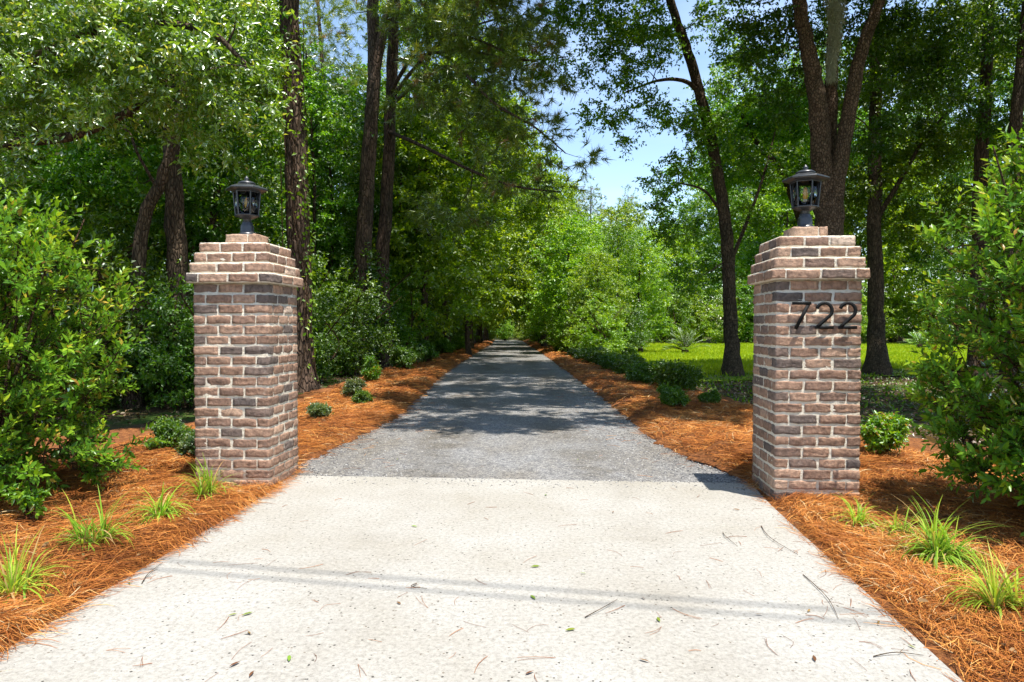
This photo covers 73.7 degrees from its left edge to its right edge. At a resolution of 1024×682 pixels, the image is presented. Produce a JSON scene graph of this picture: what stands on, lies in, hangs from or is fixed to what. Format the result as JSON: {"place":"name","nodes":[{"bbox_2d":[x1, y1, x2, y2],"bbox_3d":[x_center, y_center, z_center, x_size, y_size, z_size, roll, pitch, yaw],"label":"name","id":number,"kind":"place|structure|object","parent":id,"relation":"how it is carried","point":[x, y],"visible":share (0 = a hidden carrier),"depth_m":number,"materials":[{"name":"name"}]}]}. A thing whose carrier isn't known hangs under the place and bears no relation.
{"place":"outdoors","nodes":[
{"label":"outdoors","id":0,"kind":"place"},
{"bbox_2d":[0,339,494,652],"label":"pine straw mulch","id":1,"kind":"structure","parent":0,"point":[124,434],"depth_m":5.90,"materials":[{"name":"orange plant"}]},
{"bbox_2d":[1,482,51,520],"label":"shrub","id":2,"kind":"object","parent":1,"relation":"on","point":[26,502],"visible":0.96,"depth_m":4.57,"materials":[{"name":"green plant"}]},
{"bbox_2d":[0,522,75,610],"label":"grass tuft","id":3,"kind":"object","parent":1,"relation":"on","point":[14,578],"visible":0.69,"depth_m":3.33,"materials":[{"name":"green plant"}]},
{"bbox_2d":[0,178,169,519],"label":"shrub","id":4,"kind":"object","parent":1,"relation":"on","point":[23,419],"visible":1,"depth_m":5.17,"materials":[{"name":"green plant"}]},
{"bbox_2d":[38,487,142,556],"bbox_3d":[-2.510,1.055,4.044,0.688,0.337,0.541,0,1,0],"label":"grass tuft","id":5,"kind":"object","parent":1,"relation":"on","point":[103,530],"visible":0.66,"depth_m":4.02,"materials":[{"name":"green plant"}]},
{"bbox_2d":[121,481,194,524],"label":"grass tuft","id":6,"kind":"object","parent":1,"relation":"on","point":[164,508],"visible":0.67,"depth_m":4.61,"materials":[{"name":"green plant"}]},
{"bbox_2d":[140,415,194,450],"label":"shrub","id":7,"kind":"object","parent":1,"relation":"on","point":[173,432],"visible":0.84,"depth_m":6.95,"materials":[{"name":"green plant"}]},
{"bbox_2d":[174,429,195,458],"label":"shrub","id":8,"kind":"object","parent":1,"relation":"on","point":[187,444],"visible":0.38,"depth_m":6.51,"materials":[{"name":"green plant"}]},
{"bbox_2d":[161,452,244,502],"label":"grass tuft","id":9,"kind":"object","parent":1,"relation":"on","point":[205,486],"visible":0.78,"depth_m":5.14,"materials":[{"name":"green plant"}]},
{"bbox_2d":[185,233,303,488],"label":"brick pillar","id":10,"kind":"structure","parent":1,"relation":"on","point":[245,350],"depth_m":5.60,"materials":[{"name":"brown brick"}]},
{"bbox_2d":[226,176,267,233],"bbox_3d":[-2.279,-1.162,5.870,0.352,0.513,0.306,0,1,-6],"label":"post lantern","id":11,"kind":"object","parent":10,"relation":"on","point":[252,191],"visible":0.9,"depth_m":5.82,"materials":[{"name":"black metal"}]},
{"bbox_2d":[305,401,333,418],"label":"shrub","id":12,"kind":"object","parent":1,"relation":"on","point":[317,409],"visible":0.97,"depth_m":9.01,"materials":[{"name":"green plant"}]},
{"bbox_2d":[361,354,381,380],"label":"shrub","id":13,"kind":"object","parent":1,"relation":"on","point":[371,369],"visible":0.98,"depth_m":15.40,"materials":[{"name":"green plant"}]},
{"bbox_2d":[386,344,427,369],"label":"shrub","id":14,"kind":"object","parent":1,"relation":"on","point":[401,356],"visible":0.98,"depth_m":19.59,"materials":[{"name":"green plant"}]},
{"bbox_2d":[0,475,963,681],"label":"concrete driveway","id":15,"kind":"structure","parent":0,"point":[494,536],"depth_m":3.35,"materials":[{"name":"grey concrete"}]},
{"bbox_2d":[109,388,914,681],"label":"fallen needles","id":16,"kind":"object","parent":15,"relation":"on","point":[526,560],"depth_m":3.53,"materials":[{"name":"brown plant"}]},
{"bbox_2d":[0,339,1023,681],"bbox_3d":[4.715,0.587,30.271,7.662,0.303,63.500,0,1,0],"label":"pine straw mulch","id":17,"kind":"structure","parent":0,"point":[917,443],"depth_m":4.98,"materials":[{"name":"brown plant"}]},
{"bbox_2d":[517,211,620,339],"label":"broadleaf tree","id":18,"kind":"object","parent":17,"relation":"on","point":[563,241],"visible":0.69,"depth_m":32.30,"materials":[{"name":"green plant"}]},
{"bbox_2d":[607,352,648,373],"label":"hedge shrub","id":19,"kind":"object","parent":17,"relation":"on","point":[619,362],"visible":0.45,"depth_m":17.80,"materials":[{"name":"green plant"}]},
{"bbox_2d":[619,358,669,383],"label":"hedge shrub","id":20,"kind":"object","parent":17,"relation":"on","point":[639,372],"visible":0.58,"depth_m":15.04,"materials":[{"name":"green plant"}]},
{"bbox_2d":[656,380,691,407],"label":"shrub","id":21,"kind":"object","parent":17,"relation":"on","point":[672,396],"visible":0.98,"depth_m":10.21,"materials":[{"name":"green plant"}]},
{"bbox_2d":[649,359,709,391],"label":"hedge shrub","id":22,"kind":"object","parent":17,"relation":"on","point":[682,375],"visible":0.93,"depth_m":13.42,"materials":[{"name":"green plant"}]},
{"bbox_2d":[828,492,882,531],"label":"grass tuft","id":23,"kind":"object","parent":17,"relation":"on","point":[860,518],"visible":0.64,"depth_m":4.46,"materials":[{"name":"green plant"}]},
{"bbox_2d":[860,410,912,453],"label":"shrub","id":24,"kind":"object","parent":17,"relation":"on","point":[888,431],"visible":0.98,"depth_m":6.48,"materials":[{"name":"green plant"}]},
{"bbox_2d":[868,505,960,539],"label":"grass tuft","id":25,"kind":"object","parent":17,"relation":"on","point":[894,525],"visible":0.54,"depth_m":4.23,"materials":[{"name":"green plant"}]},
{"bbox_2d":[882,496,1014,579],"bbox_3d":[2.405,1.050,3.847,0.598,0.379,0.667,-1,2,-35],"label":"grass tuft","id":26,"kind":"object","parent":17,"relation":"on","point":[937,545],"visible":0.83,"depth_m":3.80,"materials":[{"name":"green plant"}]},
{"bbox_2d":[897,123,1023,536],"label":"shrub","id":27,"kind":"object","parent":17,"relation":"on","point":[1004,444],"visible":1,"depth_m":4.62,"materials":[{"name":"green plant"}]},
{"bbox_2d":[933,540,1023,622],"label":"grass tuft","id":28,"kind":"object","parent":17,"relation":"on","point":[995,592],"visible":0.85,"depth_m":3.10,"materials":[{"name":"green plant"}]},
{"bbox_2d":[295,340,760,493],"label":"gravel road","id":29,"kind":"structure","parent":0,"point":[500,376],"depth_m":8.33,"materials":[{"name":"grey gravel"}]},
{"bbox_2d":[38,335,1023,444],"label":"ground","id":30,"kind":"structure","parent":0,"point":[135,421],"depth_m":11.55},
{"bbox_2d":[0,0,137,247],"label":"slender tree","id":31,"kind":"object","parent":30,"relation":"on","point":[39,164],"visible":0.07,"depth_m":13.12,"materials":[{"name":"green plant"}]},
{"bbox_2d":[0,173,144,383],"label":"understory shrub","id":32,"kind":"object","parent":30,"relation":"on","point":[89,229],"visible":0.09,"depth_m":12.34,"materials":[{"name":"green plant"}]},
{"bbox_2d":[0,0,153,244],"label":"broadleaf tree","id":33,"kind":"object","parent":30,"relation":"on","point":[33,163],"visible":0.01,"depth_m":14.86,"materials":[{"name":"green plant"}]},
{"bbox_2d":[0,192,170,412],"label":"understory shrub","id":34,"kind":"object","parent":30,"relation":"on","point":[116,264],"visible":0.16,"depth_m":11.36,"materials":[{"name":"green plant"}]},
{"bbox_2d":[48,178,209,367],"bbox_3d":[-8.693,-1.208,17.079,4.898,5.258,4.737,1,3,4],"label":"understory shrub","id":35,"kind":"object","parent":30,"relation":"on","point":[121,213],"visible":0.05,"depth_m":16.30,"materials":[{"name":"green plant"}]},
{"bbox_2d":[83,245,194,410],"bbox_3d":[-6.271,-0.245,12.442,3.068,3.173,2.764,-1,1,-27],"label":"understory shrub","id":36,"kind":"object","parent":30,"relation":"on","point":[147,391],"visible":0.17,"depth_m":11.68,"materials":[{"name":"green plant"}]},
{"bbox_2d":[0,0,289,407],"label":"broadleaf tree","id":37,"kind":"object","parent":30,"relation":"on","point":[109,182],"visible":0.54,"depth_m":11.92,"materials":[{"name":"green plant"}]},
{"bbox_2d":[0,0,302,404],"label":"broadleaf tree","id":38,"kind":"object","parent":30,"relation":"on","point":[175,232],"visible":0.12,"depth_m":12.44,"materials":[{"name":"green plant"}]},
{"bbox_2d":[0,0,306,199],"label":"oak tree","id":39,"kind":"object","parent":30,"relation":"on","point":[102,30],"visible":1,"depth_m":8.13,"materials":[{"name":"green plant"}]},
{"bbox_2d":[117,262,194,412],"bbox_3d":[-5.192,0.035,11.304,2.532,2.593,2.310,0,1,0],"label":"understory shrub","id":40,"kind":"object","parent":30,"relation":"on","point":[185,347],"visible":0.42,"depth_m":10.94,"materials":[{"name":"green plant"}]},
{"bbox_2d":[102,0,317,263],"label":"broadleaf tree","id":41,"kind":"object","parent":30,"relation":"on","point":[211,209],"visible":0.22,"depth_m":16.38,"materials":[{"name":"green plant"}]},
{"bbox_2d":[95,3,324,239],"bbox_3d":[-9.247,-5.361,20.584,6.557,13.074,6.932,1,1,39],"label":"broadleaf tree","id":42,"kind":"object","parent":30,"relation":"on","point":[271,153],"visible":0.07,"depth_m":20.24,"materials":[{"name":"green plant"}]},
{"bbox_2d":[271,0,320,392],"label":"pine tree","id":43,"kind":"object","parent":30,"relation":"on","point":[298,206],"visible":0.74,"depth_m":14.35,"materials":[{"name":"brown plant"}]},
{"bbox_2d":[246,57,350,237],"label":"slender tree","id":44,"kind":"object","parent":30,"relation":"on","point":[308,154],"visible":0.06,"depth_m":24.30,"materials":[{"name":"green plant"}]},
{"bbox_2d":[255,0,367,259],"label":"pine tree","id":45,"kind":"object","parent":30,"relation":"on","point":[321,36],"visible":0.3,"depth_m":28.93,"materials":[{"name":"green plant"}]},
{"bbox_2d":[256,39,373,364],"bbox_3d":[-6.394,-4.153,21.689,3.895,10.618,3.594,1,2,43],"label":"slender tree","id":46,"kind":"object","parent":30,"relation":"on","point":[313,145],"visible":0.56,"depth_m":21.46,"materials":[{"name":"green plant"}]},
{"bbox_2d":[268,222,365,377],"bbox_3d":[-5.961,-0.902,18.732,4.144,4.449,4.008,-1,2,-31],"label":"understory shrub","id":47,"kind":"object","parent":30,"relation":"on","point":[317,265],"visible":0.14,"depth_m":18.52,"materials":[{"name":"green plant"}]},
{"bbox_2d":[260,71,398,301],"bbox_3d":[-6.604,-4.210,24.927,5.144,10.538,5.212,0,2,34],"label":"broadleaf tree","id":48,"kind":"object","parent":30,"relation":"on","point":[341,186],"visible":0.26,"depth_m":24.30,"materials":[{"name":"green plant"}]},
{"bbox_2d":[312,280,357,383],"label":"understory shrub","id":49,"kind":"object","parent":30,"relation":"on","point":[321,358],"visible":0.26,"depth_m":16.33,"materials":[{"name":"green plant"}]},
{"bbox_2d":[312,270,401,376],"bbox_3d":[-4.511,-0.392,19.238,2.783,3.164,3.069,0,1,-6],"label":"understory shrub","id":50,"kind":"object","parent":30,"relation":"on","point":[361,332],"visible":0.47,"depth_m":18.85,"materials":[{"name":"green plant"}]},
{"bbox_2d":[304,0,411,369],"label":"pine tree","id":51,"kind":"object","parent":30,"relation":"on","point":[375,49],"visible":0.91,"depth_m":21.49,"materials":[{"name":"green plant"}]},
{"bbox_2d":[311,54,410,259],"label":"broadleaf tree","id":52,"kind":"object","parent":30,"relation":"on","point":[362,80],"visible":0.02,"depth_m":32.20,"materials":[{"name":"green plant"}]},
{"bbox_2d":[321,242,410,358],"bbox_3d":[-5.292,-1.024,22.083,3.911,4.485,4.321,0,1,-2],"label":"understory shrub","id":53,"kind":"object","parent":30,"relation":"on","point":[345,276],"visible":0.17,"depth_m":21.48,"materials":[{"name":"green plant"}]},
{"bbox_2d":[323,77,444,284],"bbox_3d":[-5.408,-4.856,28.854,5.716,11.708,5.792,2,3,12],"label":"broadleaf tree","id":54,"kind":"object","parent":30,"relation":"on","point":[359,148],"visible":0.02,"depth_m":27.77,"materials":[{"name":"green plant"}]},
{"bbox_2d":[348,90,447,342],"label":"slender tree","id":55,"kind":"object","parent":30,"relation":"on","point":[401,158],"visible":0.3,"depth_m":25.39,"materials":[{"name":"green plant"}]},
{"bbox_2d":[369,268,439,360],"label":"understory shrub","id":56,"kind":"object","parent":30,"relation":"on","point":[407,336],"visible":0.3,"depth_m":23.70,"materials":[{"name":"green plant"}]},
{"bbox_2d":[329,61,515,341],"bbox_3d":[-3.194,-4.620,25.908,7.367,11.533,6.790,1,1,21],"label":"broadleaf tree","id":57,"kind":"object","parent":30,"relation":"on","point":[430,276],"visible":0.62,"depth_m":24.74,"materials":[{"name":"green plant"}]},
{"bbox_2d":[372,84,529,352],"bbox_3d":[-2.975,-5.345,30.836,7.531,12.845,8.216,1,1,27],"label":"broadleaf tree","id":58,"kind":"object","parent":30,"relation":"on","point":[504,216],"visible":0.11,"depth_m":30.22,"materials":[{"name":"green plant"}]},
{"bbox_2d":[365,0,576,348],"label":"broadleaf tree","id":59,"kind":"object","parent":30,"relation":"on","point":[525,212],"visible":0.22,"depth_m":27.84,"materials":[{"name":"green plant"}]},
{"bbox_2d":[436,81,505,356],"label":"slender tree","id":60,"kind":"object","parent":30,"relation":"on","point":[468,349],"visible":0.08,"depth_m":29.97,"materials":[{"name":"green plant"}]},
{"bbox_2d":[364,0,612,368],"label":"pine tree","id":61,"kind":"object","parent":30,"relation":"on","point":[508,39],"visible":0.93,"depth_m":19.36,"materials":[{"name":"green plant"}]},
{"bbox_2d":[431,120,548,347],"bbox_3d":[-2.150,-6.111,35.890,9.522,14.214,8.689,-1,1,-3],"label":"broadleaf tree","id":62,"kind":"object","parent":30,"relation":"on","point":[520,278],"visible":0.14,"depth_m":35.86,"materials":[{"name":"green plant"}]},
{"bbox_2d":[460,156,531,342],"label":"broadleaf tree","id":63,"kind":"object","parent":30,"relation":"on","point":[479,333],"visible":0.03,"depth_m":47.74,"materials":[{"name":"green plant"}]},
{"bbox_2d":[5,366,1023,652],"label":"leaf litter","id":64,"kind":"object","parent":30,"relation":"on","point":[877,378],"visible":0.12,"depth_m":10.92,"materials":[{"name":"plant"}]},
{"bbox_2d":[496,168,600,346],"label":"broadleaf tree","id":65,"kind":"object","parent":30,"relation":"on","point":[521,317],"visible":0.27,"depth_m":38.64,"materials":[{"name":"green plant"}]},
{"bbox_2d":[121,126,1020,337],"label":"distant wood","id":66,"kind":"object","parent":30,"relation":"on","point":[716,286],"depth_m":84.92,"materials":[{"name":"green plant"}]},
{"bbox_2d":[548,288,600,352],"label":"understory shrub","id":67,"kind":"object","parent":30,"relation":"on","point":[560,333],"visible":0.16,"depth_m":31.54,"materials":[{"name":"green plant"}]},
{"bbox_2d":[576,175,615,234],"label":"pine tree","id":68,"kind":"object","parent":30,"relation":"on","point":[590,198],"visible":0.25,"depth_m":65.00,"materials":[{"name":"green plant"}]},
{"bbox_2d":[559,249,635,344],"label":"broadleaf tree","id":69,"kind":"object","parent":30,"relation":"on","point":[591,276],"visible":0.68,"depth_m":28.04,"materials":[{"name":"green plant"}]},
{"bbox_2d":[563,289,634,351],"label":"understory shrub","id":70,"kind":"object","parent":30,"relation":"on","point":[617,345],"visible":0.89,"depth_m":26.71,"materials":[{"name":"green plant"}]},
{"bbox_2d":[590,213,644,308],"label":"slender tree","id":71,"kind":"object","parent":30,"relation":"on","point":[610,249],"visible":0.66,"depth_m":30.19,"materials":[{"name":"green plant"}]},
{"bbox_2d":[530,0,809,375],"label":"broadleaf tree","id":72,"kind":"object","parent":30,"relation":"on","point":[641,33],"visible":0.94,"depth_m":18.46,"materials":[{"name":"green plant"}]},
{"bbox_2d":[635,217,722,340],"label":"broadleaf tree","id":73,"kind":"object","parent":30,"relation":"on","point":[691,257],"visible":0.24,"depth_m":53.17,"materials":[{"name":"green plant"}]},
{"bbox_2d":[656,196,716,296],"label":"broadleaf tree","id":74,"kind":"object","parent":30,"relation":"on","point":[680,214],"visible":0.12,"depth_m":60.52,"materials":[{"name":"green plant"}]},
{"bbox_2d":[664,280,722,342],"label":"understory shrub","id":75,"kind":"object","parent":30,"relation":"on","point":[698,320],"visible":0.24,"depth_m":51.71,"materials":[{"name":"green plant"}]},
{"bbox_2d":[679,163,780,323],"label":"broadleaf tree","id":76,"kind":"object","parent":30,"relation":"on","point":[715,260],"visible":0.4,"depth_m":54.20,"materials":[{"name":"green plant"}]},
{"bbox_2d":[712,278,753,342],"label":"understory shrub","id":77,"kind":"object","parent":30,"relation":"on","point":[747,330],"visible":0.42,"depth_m":50.58,"materials":[{"name":"green plant"}]},
{"bbox_2d":[683,61,803,341],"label":"broadleaf tree","id":78,"kind":"object","parent":30,"relation":"on","point":[710,89],"visible":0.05,"depth_m":58.45,"materials":[{"name":"green plant"}]},
{"bbox_2d":[720,173,814,303],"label":"broadleaf tree","id":79,"kind":"object","parent":30,"relation":"on","point":[775,210],"visible":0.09,"depth_m":52.16,"materials":[{"name":"green plant"}]},
{"bbox_2d":[744,25,869,236],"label":"broadleaf tree","id":80,"kind":"object","parent":30,"relation":"on","point":[823,74],"depth_m":60.17,"materials":[{"name":"green plant"}]},
{"bbox_2d":[747,226,869,499],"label":"brick pillar","id":81,"kind":"structure","parent":30,"relation":"on","point":[806,388],"depth_m":5.18,"materials":[{"name":"brown brick"}]},
{"bbox_2d":[782,164,829,226],"bbox_3d":[2.344,-1.153,5.455,0.352,0.513,0.306,-1,2,-34],"label":"post lantern","id":82,"kind":"object","parent":81,"relation":"on","point":[806,176],"visible":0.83,"depth_m":5.40,"materials":[{"name":"black metal"}]},
{"bbox_2d":[792,301,856,329],"bbox_3d":[2.348,-0.191,5.130,0.473,0.211,0.011,0,1,4],"label":"house number","id":83,"kind":"object","parent":81,"relation":"attached to","point":[827,317],"visible":1,"depth_m":5.12,"materials":[{"name":"black metal"}]},
{"bbox_2d":[764,70,890,255],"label":"broadleaf tree","id":84,"kind":"object","parent":30,"relation":"on","point":[849,213],"visible":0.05,"depth_m":53.35,"materials":[{"name":"green plant"}]},
{"bbox_2d":[712,0,1004,235],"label":"oak tree","id":85,"kind":"object","parent":30,"relation":"on","point":[831,149],"visible":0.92,"depth_m":16.18,"materials":[{"name":"green plant"}]},
{"bbox_2d":[823,0,847,85],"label":"spanish moss","id":86,"kind":"object","parent":85,"relation":"hanging from","point":[834,49],"visible":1,"depth_m":15.79,"materials":[{"name":"plant"}]},
{"bbox_2d":[699,368,1023,428],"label":"ground cover","id":87,"kind":"object","parent":30,"relation":"on","point":[865,406],"visible":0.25,"depth_m":14.63,"materials":[{"name":"green plant"}]},
{"bbox_2d":[844,135,964,342],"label":"broadleaf tree","id":88,"kind":"object","parent":30,"relation":"on","point":[892,259],"visible":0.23,"depth_m":50.55,"materials":[{"name":"green plant"}]},
{"bbox_2d":[884,82,997,311],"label":"broadleaf tree","id":89,"kind":"object","parent":30,"relation":"on","point":[917,254],"visible":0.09,"depth_m":52.60,"materials":[{"name":"green plant"}]},
{"bbox_2d":[964,0,994,378],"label":"pine tree","id":90,"kind":"object","parent":30,"relation":"on","point":[981,150],"visible":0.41,"depth_m":18.00,"materials":[{"name":"brown plant"}]},
{"bbox_2d":[938,20,1023,254],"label":"broadleaf tree","id":91,"kind":"object","parent":30,"relation":"on","point":[1003,93],"visible":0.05,"depth_m":50.94,"materials":[{"name":"green plant"}]},
{"bbox_2d":[943,0,1023,383],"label":"broadleaf tree","id":92,"kind":"object","parent":30,"relation":"on","point":[1015,107],"visible":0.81,"depth_m":16.77,"materials":[{"name":"green plant"}]},
{"bbox_2d":[159,0,1023,324],"label":"sky","id":93,"kind":"structure","parent":0,"point":[612,179],"materials":[{"name":"blue"}]},
{"bbox_2d":[634,342,1022,380],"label":"lawn ground","id":94,"kind":"structure","parent":0,"point":[894,371],"depth_m":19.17,"materials":[{"name":"green plant"}]},
{"bbox_2d":[602,297,654,354],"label":"understory shrub","id":95,"kind":"object","parent":94,"relation":"on","point":[636,316],"visible":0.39,"depth_m":28.14,"materials":[{"name":"green plant"}]},
{"bbox_2d":[590,198,667,347],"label":"broadleaf tree","id":96,"kind":"object","parent":94,"relation":"on","point":[610,212],"visible":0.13,"depth_m":40.27,"materials":[{"name":"green plant"}]},
{"bbox_2d":[602,223,685,351],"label":"broadleaf tree","id":97,"kind":"object","parent":94,"relation":"on","point":[640,286],"visible":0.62,"depth_m":33.64,"materials":[{"name":"green plant"}]},
{"bbox_2d":[647,283,695,343],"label":"understory shrub","id":98,"kind":"object","parent":94,"relation":"on","point":[681,302],"visible":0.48,"depth_m":50.25,"materials":[{"name":"green plant"}]},
{"bbox_2d":[662,326,709,352],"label":"sago palm","id":99,"kind":"object","parent":94,"relation":"on","point":[681,342],"visible":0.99,"depth_m":33.30,"materials":[{"name":"green plant"}]},
{"bbox_2d":[695,287,753,342],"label":"understory shrub","id":100,"kind":"object","parent":94,"relation":"on","point":[715,334],"visible":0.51,"depth_m":50.45,"materials":[{"name":"green plant"}]},
{"bbox_2d":[685,74,897,280],"bbox_3d":[9.467,-3.995,23.481,7.612,10.165,4.436,-1,1,-30],"label":"broadleaf tree","id":101,"kind":"object","parent":94,"relation":"on","point":[743,127],"visible":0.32,"depth_m":22.57,"materials":[{"name":"green plant"}]},
{"bbox_2d":[861,281,919,342],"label":"understory shrub","id":102,"kind":"object","parent":94,"relation":"on","point":[893,330],"visible":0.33,"depth_m":49.85,"materials":[{"name":"green plant"}]},
{"bbox_2d":[808,0,1023,374],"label":"broadleaf tree","id":103,"kind":"object","parent":94,"relation":"on","point":[877,359],"visible":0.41,"depth_m":19.51,"materials":[{"name":"green plant"}]},
{"bbox_2d":[892,280,958,343],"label":"understory shrub","id":104,"kind":"object","parent":94,"relation":"on","point":[911,306],"visible":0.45,"depth_m":49.61,"materials":[{"name":"green plant"}]},
{"bbox_2d":[915,190,1000,344],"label":"broadleaf tree","id":105,"kind":"object","parent":94,"relation":"on","point":[961,239],"visible":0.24,"depth_m":45.77,"materials":[{"name":"green plant"}]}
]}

